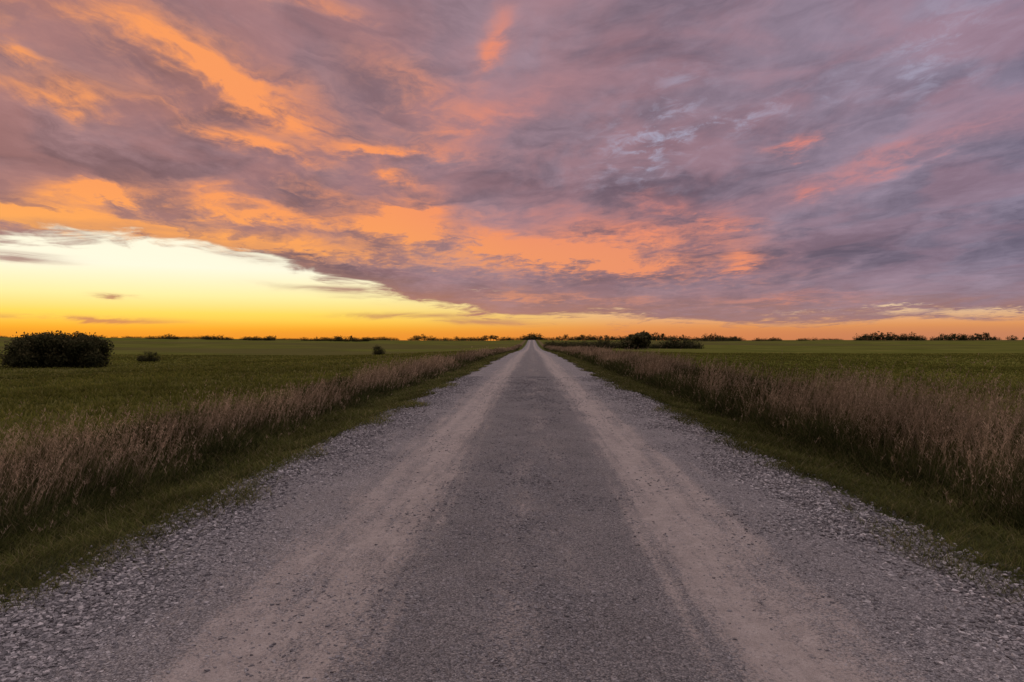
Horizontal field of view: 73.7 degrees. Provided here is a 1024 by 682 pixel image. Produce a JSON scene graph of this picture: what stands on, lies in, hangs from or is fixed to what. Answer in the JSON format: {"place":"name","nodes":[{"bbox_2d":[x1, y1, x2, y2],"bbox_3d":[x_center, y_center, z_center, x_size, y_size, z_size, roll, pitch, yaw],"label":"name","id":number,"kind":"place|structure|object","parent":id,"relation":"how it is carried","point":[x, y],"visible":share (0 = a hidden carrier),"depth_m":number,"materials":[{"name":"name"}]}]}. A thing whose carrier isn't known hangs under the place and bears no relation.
{"place":"outdoors","nodes":[
{"label":"outdoors","id":0,"kind":"place"},
{"bbox_2d":[0,340,1023,681],"bbox_3d":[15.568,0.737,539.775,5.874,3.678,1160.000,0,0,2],"label":"gravel road","id":1,"kind":"structure","parent":0,"point":[802,644],"depth_m":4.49,"materials":[{"name":"grey gravel"}]},
{"bbox_2d":[0,351,1023,478],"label":"field grass","id":2,"kind":"structure","parent":0,"point":[159,373],"depth_m":33.94,"materials":[{"name":"green plant"}]},
{"bbox_2d":[0,337,1023,625],"bbox_3d":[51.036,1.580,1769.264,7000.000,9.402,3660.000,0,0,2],"label":"ground","id":3,"kind":"structure","parent":0,"point":[174,347],"depth_m":85.22,"materials":[{"name":"plant"}]},
{"bbox_2d":[0,330,114,367],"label":"bush","id":4,"kind":"object","parent":3,"relation":"on","point":[48,349],"visible":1,"depth_m":60.81,"materials":[{"name":"green plant"}]},
{"bbox_2d":[136,351,160,361],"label":"shrub","id":5,"kind":"object","parent":3,"relation":"on","point":[141,358],"visible":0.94,"depth_m":79.77,"materials":[{"name":"green plant"}]},
{"bbox_2d":[372,344,386,354],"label":"shrub","id":6,"kind":"object","parent":3,"relation":"on","point":[379,351],"visible":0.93,"depth_m":109.81,"materials":[{"name":"green plant"}]},
{"bbox_2d":[0,350,1023,623],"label":"verge grass","id":7,"kind":"structure","parent":3,"relation":"on","point":[174,498],"depth_m":7.56,"materials":[{"name":"green plant"}]},
{"bbox_2d":[0,344,1023,561],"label":"tall dry grass","id":8,"kind":"structure","parent":3,"relation":"on","point":[842,387],"depth_m":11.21,"materials":[{"name":"beige plant"}]},
{"bbox_2d":[0,331,1023,341],"bbox_3d":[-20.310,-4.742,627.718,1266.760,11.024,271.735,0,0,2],"label":"distant treeline","id":9,"kind":"object","parent":3,"relation":"on","point":[877,337],"visible":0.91,"depth_m":578.27,"materials":[{"name":"green plant"}]},
{"bbox_2d":[544,336,703,348],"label":"hedgerow","id":10,"kind":"object","parent":3,"relation":"on","point":[684,344],"visible":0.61,"depth_m":255.35,"materials":[{"name":"green plant"}]},
{"bbox_2d":[620,331,650,348],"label":"tree","id":11,"kind":"object","parent":3,"relation":"on","point":[639,340],"visible":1,"depth_m":236.87,"materials":[{"name":"green plant"}]},
{"bbox_2d":[0,0,1023,340],"label":"sky","id":12,"kind":"structure","parent":0,"point":[236,169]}
]}

